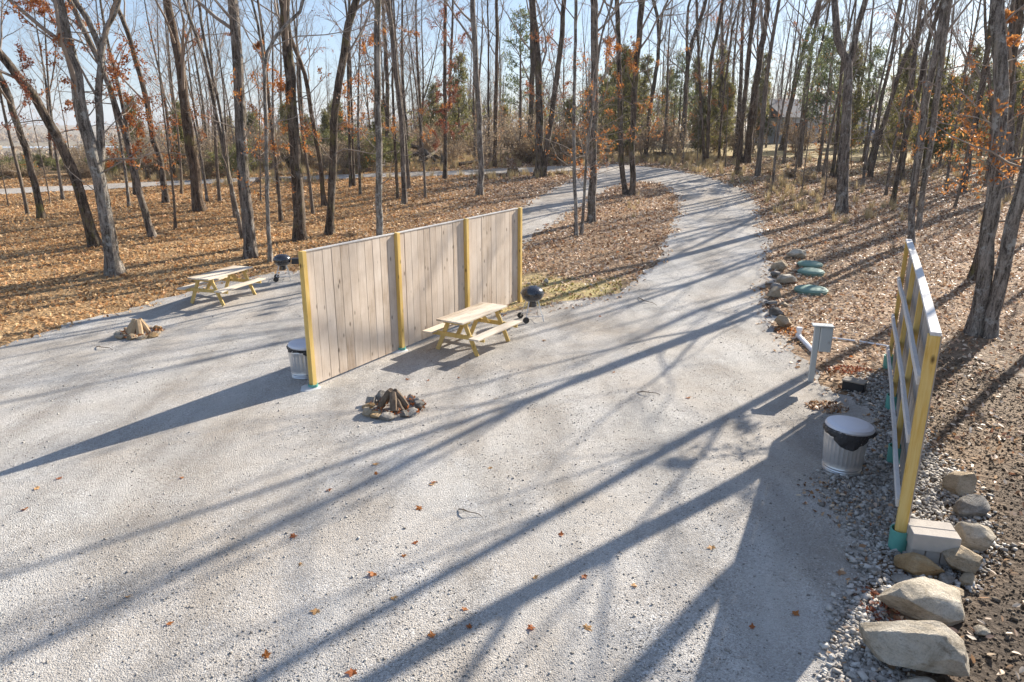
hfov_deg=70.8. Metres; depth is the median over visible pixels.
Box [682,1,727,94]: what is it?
woodland tree
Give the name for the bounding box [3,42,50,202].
sapling
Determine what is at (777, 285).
rock
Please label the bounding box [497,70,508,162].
sapling
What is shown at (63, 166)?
bramble bush
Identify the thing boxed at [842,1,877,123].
woodland tree
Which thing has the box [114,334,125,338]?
fire ring stone
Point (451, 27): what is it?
woodland tree
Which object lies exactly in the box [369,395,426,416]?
leaf heap
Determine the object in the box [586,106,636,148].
bramble bush
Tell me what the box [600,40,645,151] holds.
cedar tree
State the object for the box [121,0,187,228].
woodland tree
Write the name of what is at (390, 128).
bramble bush
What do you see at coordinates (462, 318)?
picnic table
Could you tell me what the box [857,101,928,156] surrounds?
bramble bush
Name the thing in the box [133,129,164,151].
bramble bush
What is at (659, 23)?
bare tree
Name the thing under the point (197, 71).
woodland tree
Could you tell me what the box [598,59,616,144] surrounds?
cedar tree
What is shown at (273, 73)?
woodland tree
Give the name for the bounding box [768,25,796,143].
woodland tree
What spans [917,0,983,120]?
woodland tree
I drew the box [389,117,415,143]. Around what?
bramble bush
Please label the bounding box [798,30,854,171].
pine tree
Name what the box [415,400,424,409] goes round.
fire ring stone
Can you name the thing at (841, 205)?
bare tree
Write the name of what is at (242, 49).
woodland tree
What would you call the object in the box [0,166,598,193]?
gravel track
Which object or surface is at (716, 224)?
gravel drive
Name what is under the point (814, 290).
tank lid
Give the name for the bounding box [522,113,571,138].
bramble bush
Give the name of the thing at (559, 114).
sapling
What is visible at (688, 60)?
bare tree
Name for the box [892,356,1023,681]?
soil clods
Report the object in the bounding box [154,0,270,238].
bare tree
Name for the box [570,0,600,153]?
woodland tree
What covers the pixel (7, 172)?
bramble bush
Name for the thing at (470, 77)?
woodland tree
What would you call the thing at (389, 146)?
evergreen bush
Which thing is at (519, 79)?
pine tree
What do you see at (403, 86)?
woodland tree
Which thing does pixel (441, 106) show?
cedar tree
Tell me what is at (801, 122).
sapling
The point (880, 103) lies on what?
bare tree
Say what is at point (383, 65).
woodland tree
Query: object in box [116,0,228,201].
bare tree
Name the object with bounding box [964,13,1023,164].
woodland tree
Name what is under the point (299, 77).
woodland tree
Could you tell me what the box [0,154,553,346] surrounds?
leaf litter
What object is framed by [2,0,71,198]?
woodland tree
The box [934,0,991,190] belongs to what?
woodland tree
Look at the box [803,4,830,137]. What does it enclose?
woodland tree
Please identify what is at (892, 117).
cedar tree
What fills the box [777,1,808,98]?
woodland tree
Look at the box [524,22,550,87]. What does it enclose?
woodland tree
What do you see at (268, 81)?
woodland tree
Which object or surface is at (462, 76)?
cedar tree
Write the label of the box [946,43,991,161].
cedar tree
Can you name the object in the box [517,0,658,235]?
bare tree
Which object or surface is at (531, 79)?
bare tree
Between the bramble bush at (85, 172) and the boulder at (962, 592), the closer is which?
the boulder at (962, 592)
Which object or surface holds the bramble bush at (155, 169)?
on the ground at (990, 611)
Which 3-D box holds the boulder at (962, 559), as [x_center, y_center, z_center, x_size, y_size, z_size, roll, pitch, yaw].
[4.726,2.319,7.584,0.371,0.327,0.330,6,18,20]
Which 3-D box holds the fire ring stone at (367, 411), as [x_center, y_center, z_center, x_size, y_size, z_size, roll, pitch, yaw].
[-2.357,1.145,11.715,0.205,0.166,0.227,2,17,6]
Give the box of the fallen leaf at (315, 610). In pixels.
[310,608,319,614]
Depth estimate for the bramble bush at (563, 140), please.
54.32 m
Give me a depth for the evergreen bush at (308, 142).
56.48 m
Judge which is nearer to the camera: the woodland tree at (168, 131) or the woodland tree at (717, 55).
the woodland tree at (168, 131)
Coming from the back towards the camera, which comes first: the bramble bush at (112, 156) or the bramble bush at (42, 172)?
the bramble bush at (112, 156)
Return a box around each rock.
[766,286,780,297]
[766,301,777,305]
[769,307,783,315]
[770,260,787,270]
[770,271,780,276]
[770,283,781,288]
[774,315,791,326]
[776,274,796,283]
[787,249,806,257]
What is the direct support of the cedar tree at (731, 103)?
on the ground at (990, 611)
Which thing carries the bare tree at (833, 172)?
on the ground at (990, 611)
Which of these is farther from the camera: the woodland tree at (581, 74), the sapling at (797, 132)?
the woodland tree at (581, 74)
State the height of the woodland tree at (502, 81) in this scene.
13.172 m
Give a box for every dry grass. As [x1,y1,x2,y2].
[105,148,1016,223]
[626,151,819,217]
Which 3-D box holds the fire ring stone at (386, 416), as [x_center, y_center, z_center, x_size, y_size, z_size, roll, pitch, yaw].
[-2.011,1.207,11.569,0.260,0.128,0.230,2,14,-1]
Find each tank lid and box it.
[794,285,827,295]
[797,260,822,268]
[797,267,824,276]
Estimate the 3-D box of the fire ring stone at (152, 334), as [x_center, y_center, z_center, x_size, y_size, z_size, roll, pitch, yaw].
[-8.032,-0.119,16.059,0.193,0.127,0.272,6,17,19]
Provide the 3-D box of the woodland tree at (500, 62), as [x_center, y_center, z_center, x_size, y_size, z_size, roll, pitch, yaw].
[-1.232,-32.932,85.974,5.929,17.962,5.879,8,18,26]
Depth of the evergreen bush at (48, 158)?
55.81 m
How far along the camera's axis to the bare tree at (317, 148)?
34.90 m
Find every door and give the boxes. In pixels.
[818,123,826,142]
[819,329,832,351]
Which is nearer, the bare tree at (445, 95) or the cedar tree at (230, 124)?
the bare tree at (445, 95)
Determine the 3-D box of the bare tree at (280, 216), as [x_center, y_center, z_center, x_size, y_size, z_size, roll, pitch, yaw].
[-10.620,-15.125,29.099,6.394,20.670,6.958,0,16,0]
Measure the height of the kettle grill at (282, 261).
0.834 m
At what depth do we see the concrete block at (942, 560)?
7.67 m
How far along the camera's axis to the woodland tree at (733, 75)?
79.04 m
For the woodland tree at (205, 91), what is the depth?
76.84 m
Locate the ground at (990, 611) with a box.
[0,125,1023,681]
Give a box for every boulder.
[859,620,969,676]
[867,567,882,576]
[876,577,964,625]
[876,587,886,593]
[891,573,912,582]
[894,552,944,577]
[898,676,935,681]
[939,572,954,584]
[942,470,976,496]
[943,545,982,573]
[950,585,963,598]
[953,494,990,517]
[954,522,995,551]
[959,572,975,586]
[973,624,990,635]
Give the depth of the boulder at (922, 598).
6.83 m
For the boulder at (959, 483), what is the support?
on the ground at (990, 611)
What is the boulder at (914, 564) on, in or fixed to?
on the ground at (990, 611)
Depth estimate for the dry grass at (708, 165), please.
48.74 m
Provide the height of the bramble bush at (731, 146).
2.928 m
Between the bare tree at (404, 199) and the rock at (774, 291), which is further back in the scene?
the bare tree at (404, 199)
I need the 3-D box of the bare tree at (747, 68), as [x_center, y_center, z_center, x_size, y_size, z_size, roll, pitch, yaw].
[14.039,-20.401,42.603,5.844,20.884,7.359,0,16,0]
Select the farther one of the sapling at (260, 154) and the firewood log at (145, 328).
the sapling at (260, 154)
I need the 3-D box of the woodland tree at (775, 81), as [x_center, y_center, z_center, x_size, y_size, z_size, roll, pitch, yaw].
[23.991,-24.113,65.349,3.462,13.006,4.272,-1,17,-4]
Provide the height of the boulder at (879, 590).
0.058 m
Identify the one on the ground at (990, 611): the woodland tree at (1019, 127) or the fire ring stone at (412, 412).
the woodland tree at (1019, 127)
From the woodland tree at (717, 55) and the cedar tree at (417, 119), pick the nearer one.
the woodland tree at (717, 55)
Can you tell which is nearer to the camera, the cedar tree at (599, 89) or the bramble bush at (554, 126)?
the bramble bush at (554, 126)
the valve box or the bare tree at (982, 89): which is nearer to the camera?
the valve box
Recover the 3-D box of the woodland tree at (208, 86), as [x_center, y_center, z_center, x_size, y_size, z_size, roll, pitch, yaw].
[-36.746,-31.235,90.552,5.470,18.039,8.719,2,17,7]
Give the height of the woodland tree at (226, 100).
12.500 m
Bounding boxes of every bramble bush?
[0,161,24,179]
[21,168,40,177]
[32,154,48,168]
[34,163,52,176]
[52,140,88,176]
[59,159,82,173]
[69,142,85,159]
[77,163,91,177]
[105,123,177,176]
[106,144,137,169]
[107,134,159,168]
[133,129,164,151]
[135,151,177,177]
[142,133,201,167]
[172,119,217,150]
[174,128,235,168]
[177,150,218,176]
[202,128,251,159]
[217,119,289,169]
[227,123,288,169]
[227,124,275,165]
[249,140,285,169]
[284,144,316,167]
[300,132,322,146]
[302,140,344,168]
[314,133,375,173]
[327,135,373,172]
[353,109,416,146]
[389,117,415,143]
[408,118,451,152]
[413,126,438,150]
[426,120,466,152]
[428,134,472,161]
[451,112,520,166]
[455,129,490,153]
[472,107,522,142]
[492,105,535,148]
[497,114,535,152]
[504,107,571,159]
[508,135,535,161]
[509,114,568,135]
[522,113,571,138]
[529,121,581,153]
[548,144,570,163]
[550,130,580,158]
[552,112,584,139]
[560,121,604,157]
[576,118,610,153]
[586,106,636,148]
[612,134,649,154]
[624,108,687,158]
[641,117,663,146]
[648,113,705,159]
[662,124,686,146]
[689,125,729,152]
[721,125,768,157]
[761,176,781,187]
[762,158,783,172]
[774,111,835,150]
[783,168,800,177]
[795,169,815,181]
[820,176,834,184]
[823,178,836,190]
[824,122,864,147]
[830,128,862,148]
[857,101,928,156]
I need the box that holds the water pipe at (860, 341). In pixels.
[832,337,888,346]
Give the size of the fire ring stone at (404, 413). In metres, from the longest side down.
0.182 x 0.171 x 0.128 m
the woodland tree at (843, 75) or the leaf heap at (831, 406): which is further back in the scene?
the woodland tree at (843, 75)
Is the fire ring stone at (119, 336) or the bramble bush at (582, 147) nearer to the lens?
the fire ring stone at (119, 336)
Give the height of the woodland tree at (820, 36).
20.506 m
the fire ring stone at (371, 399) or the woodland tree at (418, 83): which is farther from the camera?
the woodland tree at (418, 83)
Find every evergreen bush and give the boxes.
[0,152,23,163]
[10,159,36,176]
[19,148,51,168]
[39,157,54,169]
[44,156,63,171]
[78,157,116,173]
[104,164,119,174]
[114,144,151,171]
[203,139,272,176]
[275,134,315,160]
[311,123,364,150]
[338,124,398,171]
[355,129,393,147]
[371,132,416,164]
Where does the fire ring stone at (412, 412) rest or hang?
on the gravel drive
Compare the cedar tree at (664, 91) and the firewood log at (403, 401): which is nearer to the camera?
the firewood log at (403, 401)
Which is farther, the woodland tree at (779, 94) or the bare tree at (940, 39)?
the woodland tree at (779, 94)
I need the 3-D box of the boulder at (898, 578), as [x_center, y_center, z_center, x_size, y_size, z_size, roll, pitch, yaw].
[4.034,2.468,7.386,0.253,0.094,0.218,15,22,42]
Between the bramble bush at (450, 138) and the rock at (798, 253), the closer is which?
the rock at (798, 253)
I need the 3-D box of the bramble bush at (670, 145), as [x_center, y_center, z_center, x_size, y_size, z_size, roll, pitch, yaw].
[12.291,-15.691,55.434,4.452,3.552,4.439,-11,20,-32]
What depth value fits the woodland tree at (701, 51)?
72.30 m
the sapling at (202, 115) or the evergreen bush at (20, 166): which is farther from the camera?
the sapling at (202, 115)
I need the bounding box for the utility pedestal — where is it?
[808,323,833,381]
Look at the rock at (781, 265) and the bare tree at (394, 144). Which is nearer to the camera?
the rock at (781, 265)
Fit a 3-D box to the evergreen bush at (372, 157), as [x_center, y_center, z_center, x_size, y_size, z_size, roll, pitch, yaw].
[-10.237,-13.216,49.414,4.174,3.349,4.451,5,17,16]
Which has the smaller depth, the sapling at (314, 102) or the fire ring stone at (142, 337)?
the fire ring stone at (142, 337)
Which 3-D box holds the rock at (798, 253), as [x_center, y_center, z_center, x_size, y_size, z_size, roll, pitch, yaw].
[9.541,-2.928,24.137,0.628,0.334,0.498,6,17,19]
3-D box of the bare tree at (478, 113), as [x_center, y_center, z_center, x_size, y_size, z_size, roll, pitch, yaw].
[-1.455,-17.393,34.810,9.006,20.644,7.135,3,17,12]
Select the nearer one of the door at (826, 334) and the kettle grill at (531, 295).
the door at (826, 334)
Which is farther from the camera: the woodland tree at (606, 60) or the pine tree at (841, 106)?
the woodland tree at (606, 60)
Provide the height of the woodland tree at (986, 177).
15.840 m
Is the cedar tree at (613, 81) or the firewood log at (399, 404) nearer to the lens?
the firewood log at (399, 404)
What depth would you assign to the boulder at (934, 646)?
6.06 m
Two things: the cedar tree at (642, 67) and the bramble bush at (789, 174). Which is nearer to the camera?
the bramble bush at (789, 174)
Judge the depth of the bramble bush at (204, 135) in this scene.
68.12 m
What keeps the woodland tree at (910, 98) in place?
on the ground at (990, 611)
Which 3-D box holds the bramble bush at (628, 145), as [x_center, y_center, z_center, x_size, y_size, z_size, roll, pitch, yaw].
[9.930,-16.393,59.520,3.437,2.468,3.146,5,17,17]
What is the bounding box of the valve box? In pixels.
[841,376,867,392]
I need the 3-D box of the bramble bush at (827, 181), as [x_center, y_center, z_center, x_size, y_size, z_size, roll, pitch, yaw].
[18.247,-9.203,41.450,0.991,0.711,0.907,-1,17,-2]
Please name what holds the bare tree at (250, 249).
on the ground at (990, 611)
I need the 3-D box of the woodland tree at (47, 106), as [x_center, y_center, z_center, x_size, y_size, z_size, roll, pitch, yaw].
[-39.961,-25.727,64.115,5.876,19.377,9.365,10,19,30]
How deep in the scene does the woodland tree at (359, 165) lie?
38.06 m
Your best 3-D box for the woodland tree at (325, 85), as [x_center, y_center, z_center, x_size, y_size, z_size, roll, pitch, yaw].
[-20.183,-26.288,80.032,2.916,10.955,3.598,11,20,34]
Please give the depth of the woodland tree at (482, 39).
65.36 m
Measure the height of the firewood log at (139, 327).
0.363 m
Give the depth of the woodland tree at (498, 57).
64.41 m
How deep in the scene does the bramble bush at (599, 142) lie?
60.43 m
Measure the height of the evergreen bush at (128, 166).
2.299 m
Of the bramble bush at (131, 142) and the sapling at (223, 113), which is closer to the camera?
the bramble bush at (131, 142)
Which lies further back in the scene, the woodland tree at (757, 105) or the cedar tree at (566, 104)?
the cedar tree at (566, 104)
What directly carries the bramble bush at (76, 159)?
on the ground at (990, 611)
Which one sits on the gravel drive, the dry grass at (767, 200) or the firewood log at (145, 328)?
the firewood log at (145, 328)
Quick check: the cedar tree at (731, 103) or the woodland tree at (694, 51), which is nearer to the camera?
the cedar tree at (731, 103)
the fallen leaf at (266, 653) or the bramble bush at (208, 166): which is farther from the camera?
the bramble bush at (208, 166)
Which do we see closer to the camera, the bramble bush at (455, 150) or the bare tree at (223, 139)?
the bare tree at (223, 139)
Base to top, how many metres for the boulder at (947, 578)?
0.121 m
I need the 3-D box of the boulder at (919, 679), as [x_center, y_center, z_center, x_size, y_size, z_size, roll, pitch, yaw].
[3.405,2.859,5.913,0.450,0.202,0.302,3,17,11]
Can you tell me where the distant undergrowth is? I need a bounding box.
[106,95,920,157]
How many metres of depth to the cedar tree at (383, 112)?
60.48 m
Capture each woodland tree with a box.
[0,0,51,214]
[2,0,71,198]
[8,0,83,159]
[35,39,71,149]
[56,0,139,206]
[68,0,153,194]
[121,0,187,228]
[128,16,189,144]
[130,0,186,175]
[131,5,197,193]
[132,0,191,102]
[142,0,207,150]
[144,0,226,154]
[175,0,242,201]
[178,19,210,149]
[185,26,221,151]
[188,0,254,217]
[192,35,232,145]
[203,0,255,159]
[206,0,270,140]
[212,64,233,118]
[221,3,258,143]
[224,33,257,114]
[224,38,284,139]
[240,28,270,113]
[243,17,284,155]
[245,0,300,192]
[247,1,305,133]
[255,0,322,133]
[262,0,334,132]
[268,0,334,214]
[315,0,385,194]
[315,60,337,106]
[343,15,373,135]
[347,4,400,159]
[358,0,435,164]
[361,0,398,131]
[365,0,432,188]
[370,0,451,158]
[382,16,432,101]
[395,0,451,197]
[397,1,425,142]
[399,9,435,108]
[400,0,457,158]
[414,0,479,147]
[452,0,494,156]
[455,0,507,119]
[459,17,489,133]
[483,0,517,122]
[484,3,511,126]
[484,48,503,141]
[489,47,508,138]
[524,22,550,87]
[536,9,578,127]
[560,0,598,144]
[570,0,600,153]
[580,49,590,141]
[590,0,629,139]
[603,8,635,56]
[624,0,691,151]
[628,2,679,122]
[659,19,683,149]
[672,0,729,136]
[675,1,715,142]
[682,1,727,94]
[689,0,742,151]
[694,4,736,80]
[701,0,750,78]
[701,1,744,82]
[705,0,763,139]
[710,0,775,157]
[713,16,745,101]
[740,4,788,151]
[742,0,787,176]
[759,0,821,190]
[760,7,794,147]
[764,0,800,98]
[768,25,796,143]
[770,0,834,164]
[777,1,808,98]
[781,0,828,163]
[796,20,829,150]
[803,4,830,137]
[804,6,841,90]
[805,0,880,181]
[832,2,859,135]
[837,0,922,145]
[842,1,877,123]
[850,0,897,145]
[856,0,923,185]
[867,0,936,180]
[874,0,931,144]
[875,0,937,195]
[883,1,950,115]
[891,0,954,181]
[911,1,949,143]
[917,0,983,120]
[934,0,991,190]
[937,0,1006,161]
[944,1,1010,206]
[946,5,974,111]
[954,17,969,73]
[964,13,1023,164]
[979,16,1023,185]
[1012,13,1023,170]
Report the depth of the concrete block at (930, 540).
7.64 m
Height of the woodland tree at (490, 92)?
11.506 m
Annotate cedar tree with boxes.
[119,93,148,156]
[168,107,187,166]
[171,100,195,142]
[223,116,234,138]
[246,111,258,145]
[274,100,289,166]
[303,114,317,139]
[318,107,330,154]
[329,97,347,142]
[368,102,389,141]
[416,106,429,140]
[422,82,442,135]
[436,102,454,147]
[441,49,472,150]
[468,97,476,134]
[497,103,512,146]
[534,97,547,120]
[561,97,577,135]
[579,86,590,136]
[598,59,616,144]
[598,74,609,137]
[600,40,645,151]
[602,63,628,150]
[610,49,647,151]
[636,50,663,148]
[652,66,681,141]
[676,53,707,139]
[684,90,715,152]
[705,45,735,143]
[707,74,725,149]
[710,80,737,155]
[744,52,774,142]
[755,76,775,138]
[820,41,873,155]
[875,47,920,151]
[879,49,919,162]
[908,50,952,165]
[923,71,965,168]
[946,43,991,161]
[957,80,978,139]
[964,67,993,154]
[985,68,1023,138]
[1014,64,1023,137]
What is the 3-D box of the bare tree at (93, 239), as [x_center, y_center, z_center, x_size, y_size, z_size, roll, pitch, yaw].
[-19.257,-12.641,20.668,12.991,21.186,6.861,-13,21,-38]
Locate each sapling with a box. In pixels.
[0,106,18,205]
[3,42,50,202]
[194,81,211,152]
[216,77,234,147]
[244,26,268,200]
[308,54,325,145]
[323,45,339,133]
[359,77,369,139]
[409,85,418,149]
[486,88,508,152]
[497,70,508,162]
[547,79,569,141]
[581,59,602,130]
[664,40,682,146]
[680,61,698,163]
[686,72,706,164]
[714,47,736,166]
[786,73,809,177]
[788,50,816,182]
[790,81,801,149]
[791,56,807,159]
[795,56,822,193]
[809,26,845,194]
[850,98,859,166]
[977,99,992,172]
[1011,101,1023,184]
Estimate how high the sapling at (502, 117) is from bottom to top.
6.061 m
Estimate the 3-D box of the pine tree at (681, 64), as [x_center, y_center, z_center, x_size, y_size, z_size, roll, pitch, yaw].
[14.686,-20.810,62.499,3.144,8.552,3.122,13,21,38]
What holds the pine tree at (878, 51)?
on the ground at (990, 611)
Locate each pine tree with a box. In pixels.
[498,4,547,149]
[668,50,697,148]
[782,21,828,167]
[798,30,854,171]
[812,16,846,145]
[828,81,856,150]
[853,42,897,161]
[975,51,1017,155]
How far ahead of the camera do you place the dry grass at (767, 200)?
37.65 m
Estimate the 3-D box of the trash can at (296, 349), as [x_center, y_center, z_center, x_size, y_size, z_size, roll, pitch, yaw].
[-3.879,0.326,13.476,0.631,0.686,0.601,5,17,15]
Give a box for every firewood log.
[127,318,136,334]
[135,319,143,334]
[140,319,150,333]
[376,390,390,409]
[390,392,396,412]
[396,391,409,408]
[397,397,403,410]
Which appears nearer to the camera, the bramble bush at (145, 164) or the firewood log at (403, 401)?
the firewood log at (403, 401)
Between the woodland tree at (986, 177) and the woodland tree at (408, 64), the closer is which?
the woodland tree at (986, 177)
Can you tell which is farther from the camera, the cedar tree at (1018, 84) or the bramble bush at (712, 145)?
the bramble bush at (712, 145)
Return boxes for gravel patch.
[796,477,890,531]
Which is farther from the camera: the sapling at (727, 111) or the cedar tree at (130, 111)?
the cedar tree at (130, 111)
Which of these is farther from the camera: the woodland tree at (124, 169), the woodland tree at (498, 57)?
the woodland tree at (498, 57)
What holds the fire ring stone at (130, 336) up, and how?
on the gravel drive
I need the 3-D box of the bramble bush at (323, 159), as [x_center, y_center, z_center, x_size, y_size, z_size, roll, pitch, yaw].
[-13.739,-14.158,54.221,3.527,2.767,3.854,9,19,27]
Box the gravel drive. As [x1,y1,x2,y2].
[0,164,911,681]
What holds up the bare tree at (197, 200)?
on the ground at (990, 611)
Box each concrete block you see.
[906,518,955,540]
[906,542,924,554]
[907,526,961,552]
[924,551,940,563]
[939,553,946,566]
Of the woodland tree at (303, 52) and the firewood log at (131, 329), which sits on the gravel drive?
the firewood log at (131, 329)
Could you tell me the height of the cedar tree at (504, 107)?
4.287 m
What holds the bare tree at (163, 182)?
on the ground at (990, 611)
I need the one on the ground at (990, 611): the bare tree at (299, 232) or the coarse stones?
the bare tree at (299, 232)
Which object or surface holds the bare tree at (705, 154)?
on the ground at (990, 611)
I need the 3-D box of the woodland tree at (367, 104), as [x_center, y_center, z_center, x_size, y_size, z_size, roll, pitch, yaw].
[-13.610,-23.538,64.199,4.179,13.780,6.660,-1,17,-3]
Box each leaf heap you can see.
[120,327,163,338]
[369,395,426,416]
[775,326,803,335]
[804,399,848,413]
[826,364,871,373]
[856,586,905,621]
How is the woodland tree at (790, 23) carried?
on the ground at (990, 611)
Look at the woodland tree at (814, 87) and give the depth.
62.55 m
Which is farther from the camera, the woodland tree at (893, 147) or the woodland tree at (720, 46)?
the woodland tree at (720, 46)
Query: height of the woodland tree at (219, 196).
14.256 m
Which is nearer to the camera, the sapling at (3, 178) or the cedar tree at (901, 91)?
the sapling at (3, 178)
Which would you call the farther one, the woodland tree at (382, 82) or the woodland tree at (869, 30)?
the woodland tree at (869, 30)
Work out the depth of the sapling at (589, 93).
51.45 m
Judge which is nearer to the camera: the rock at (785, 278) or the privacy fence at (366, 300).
the privacy fence at (366, 300)
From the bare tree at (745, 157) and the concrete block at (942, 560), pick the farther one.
the bare tree at (745, 157)
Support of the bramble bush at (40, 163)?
on the ground at (990, 611)
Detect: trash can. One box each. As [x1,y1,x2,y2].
[286,338,308,379]
[822,415,877,476]
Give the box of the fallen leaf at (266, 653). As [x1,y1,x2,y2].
[262,648,270,658]
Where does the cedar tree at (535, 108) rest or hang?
on the ground at (990, 611)
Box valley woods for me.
[0,124,409,160]
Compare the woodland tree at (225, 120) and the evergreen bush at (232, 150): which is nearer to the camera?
the woodland tree at (225, 120)
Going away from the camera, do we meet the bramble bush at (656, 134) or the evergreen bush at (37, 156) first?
the evergreen bush at (37, 156)
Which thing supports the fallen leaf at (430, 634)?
on the gravel drive
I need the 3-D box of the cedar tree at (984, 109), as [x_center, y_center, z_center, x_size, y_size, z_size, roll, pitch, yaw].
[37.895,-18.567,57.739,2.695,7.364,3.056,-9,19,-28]
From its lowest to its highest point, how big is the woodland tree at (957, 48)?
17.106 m
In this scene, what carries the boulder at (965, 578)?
on the ground at (990, 611)
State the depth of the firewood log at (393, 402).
11.74 m
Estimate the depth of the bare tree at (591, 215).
28.94 m
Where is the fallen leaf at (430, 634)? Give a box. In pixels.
[428,630,435,637]
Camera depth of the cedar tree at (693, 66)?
72.78 m
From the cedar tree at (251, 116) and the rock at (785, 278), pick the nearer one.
the rock at (785, 278)
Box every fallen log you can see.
[255,177,290,182]
[397,152,441,160]
[410,144,437,161]
[414,147,441,163]
[422,151,443,166]
[458,159,477,165]
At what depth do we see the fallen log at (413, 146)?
59.06 m
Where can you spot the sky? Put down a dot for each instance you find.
(107, 108)
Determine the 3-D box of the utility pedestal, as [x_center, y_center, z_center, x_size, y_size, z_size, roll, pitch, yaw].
[5.599,0.237,13.126,0.360,1.109,0.210,4,17,13]
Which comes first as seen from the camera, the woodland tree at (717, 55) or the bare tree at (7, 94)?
the bare tree at (7, 94)
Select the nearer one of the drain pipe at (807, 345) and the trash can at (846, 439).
the trash can at (846, 439)
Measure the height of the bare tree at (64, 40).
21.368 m
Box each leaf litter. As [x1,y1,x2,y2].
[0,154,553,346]
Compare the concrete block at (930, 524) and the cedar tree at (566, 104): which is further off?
the cedar tree at (566, 104)
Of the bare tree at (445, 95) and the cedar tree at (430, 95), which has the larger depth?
the cedar tree at (430, 95)
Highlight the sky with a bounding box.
[0,0,1023,127]
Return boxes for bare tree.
[0,0,46,218]
[0,0,116,247]
[0,0,167,276]
[7,0,157,237]
[69,0,184,202]
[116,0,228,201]
[146,0,229,211]
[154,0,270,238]
[164,0,299,258]
[183,0,453,262]
[210,0,338,205]
[230,0,325,221]
[244,0,331,241]
[299,0,419,235]
[300,0,403,186]
[328,0,399,235]
[340,0,422,198]
[363,0,452,203]
[364,0,419,165]
[413,0,470,178]
[426,0,500,195]
[453,0,511,166]
[455,0,517,157]
[486,0,559,148]
[511,0,576,176]
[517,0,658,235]
[557,0,646,222]
[558,0,652,233]
[584,0,702,195]
[626,0,690,156]
[643,0,720,157]
[658,0,766,163]
[711,0,773,156]
[712,0,774,163]
[719,0,773,166]
[773,0,831,150]
[784,0,863,154]
[814,0,904,176]
[831,0,919,213]
[847,0,918,170]
[866,0,938,176]
[881,0,977,203]
[888,0,992,243]
[904,0,957,159]
[920,0,1023,338]
[947,0,1015,159]
[949,0,1010,192]
[966,0,1023,280]
[984,0,1023,197]
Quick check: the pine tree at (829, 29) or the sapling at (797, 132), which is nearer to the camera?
the sapling at (797, 132)
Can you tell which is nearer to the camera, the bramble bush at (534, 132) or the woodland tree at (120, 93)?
the woodland tree at (120, 93)
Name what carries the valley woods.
on the ground at (990, 611)
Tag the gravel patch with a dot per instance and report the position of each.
(832, 504)
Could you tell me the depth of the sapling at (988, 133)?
44.34 m
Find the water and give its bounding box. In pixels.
[3,146,166,147]
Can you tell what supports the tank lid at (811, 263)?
on the ground at (990, 611)
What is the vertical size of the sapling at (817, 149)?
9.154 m
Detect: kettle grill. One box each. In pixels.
[273,252,298,281]
[517,284,543,323]
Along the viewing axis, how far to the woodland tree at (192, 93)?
65.50 m
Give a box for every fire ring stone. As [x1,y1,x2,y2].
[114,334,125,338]
[126,333,139,339]
[137,334,147,339]
[147,332,157,338]
[362,403,374,408]
[362,407,371,416]
[365,396,375,403]
[370,410,381,417]
[375,390,385,401]
[378,412,395,420]
[399,410,408,416]
[408,408,417,416]
[410,396,419,404]
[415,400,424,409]
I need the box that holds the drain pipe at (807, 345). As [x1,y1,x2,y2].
[795,327,811,350]
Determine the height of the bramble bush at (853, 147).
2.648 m
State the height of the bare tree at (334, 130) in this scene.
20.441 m
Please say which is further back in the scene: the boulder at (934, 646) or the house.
the house
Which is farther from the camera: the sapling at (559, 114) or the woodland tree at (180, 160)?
the sapling at (559, 114)
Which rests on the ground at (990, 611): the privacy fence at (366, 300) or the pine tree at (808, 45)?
the pine tree at (808, 45)
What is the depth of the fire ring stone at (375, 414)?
11.56 m
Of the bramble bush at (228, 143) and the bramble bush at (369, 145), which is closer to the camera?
the bramble bush at (369, 145)
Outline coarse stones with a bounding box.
[798,371,1017,681]
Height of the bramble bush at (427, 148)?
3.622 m
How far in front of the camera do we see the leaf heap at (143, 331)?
16.18 m
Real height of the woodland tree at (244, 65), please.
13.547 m
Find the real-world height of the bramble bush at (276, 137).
4.024 m
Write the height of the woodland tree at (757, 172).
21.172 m
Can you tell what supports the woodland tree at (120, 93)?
on the ground at (990, 611)
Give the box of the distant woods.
[109,45,1023,152]
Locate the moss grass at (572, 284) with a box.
[523,277,623,305]
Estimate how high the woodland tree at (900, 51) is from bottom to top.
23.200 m
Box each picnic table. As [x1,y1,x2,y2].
[177,265,265,305]
[422,302,521,356]
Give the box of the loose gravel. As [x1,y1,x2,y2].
[0,263,895,681]
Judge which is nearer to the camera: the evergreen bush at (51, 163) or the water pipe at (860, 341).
the water pipe at (860, 341)
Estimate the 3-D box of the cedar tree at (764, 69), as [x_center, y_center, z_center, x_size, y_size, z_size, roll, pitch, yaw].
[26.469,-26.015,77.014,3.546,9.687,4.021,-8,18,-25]
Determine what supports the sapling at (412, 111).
on the ground at (990, 611)
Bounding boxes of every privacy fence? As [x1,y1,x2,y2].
[298,207,521,391]
[883,239,941,552]
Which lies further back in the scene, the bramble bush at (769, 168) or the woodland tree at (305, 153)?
the bramble bush at (769, 168)
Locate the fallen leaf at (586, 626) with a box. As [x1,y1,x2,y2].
[583,623,591,630]
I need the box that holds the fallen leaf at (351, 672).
[345,668,356,676]
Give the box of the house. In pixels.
[746,93,876,142]
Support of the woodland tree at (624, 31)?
on the ground at (990, 611)
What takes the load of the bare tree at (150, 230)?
on the ground at (990, 611)
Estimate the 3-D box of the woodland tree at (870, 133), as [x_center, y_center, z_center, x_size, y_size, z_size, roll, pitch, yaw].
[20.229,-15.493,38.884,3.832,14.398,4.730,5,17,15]
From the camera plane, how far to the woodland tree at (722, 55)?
59.18 m
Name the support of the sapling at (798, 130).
on the ground at (990, 611)
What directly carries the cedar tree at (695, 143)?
on the ground at (990, 611)

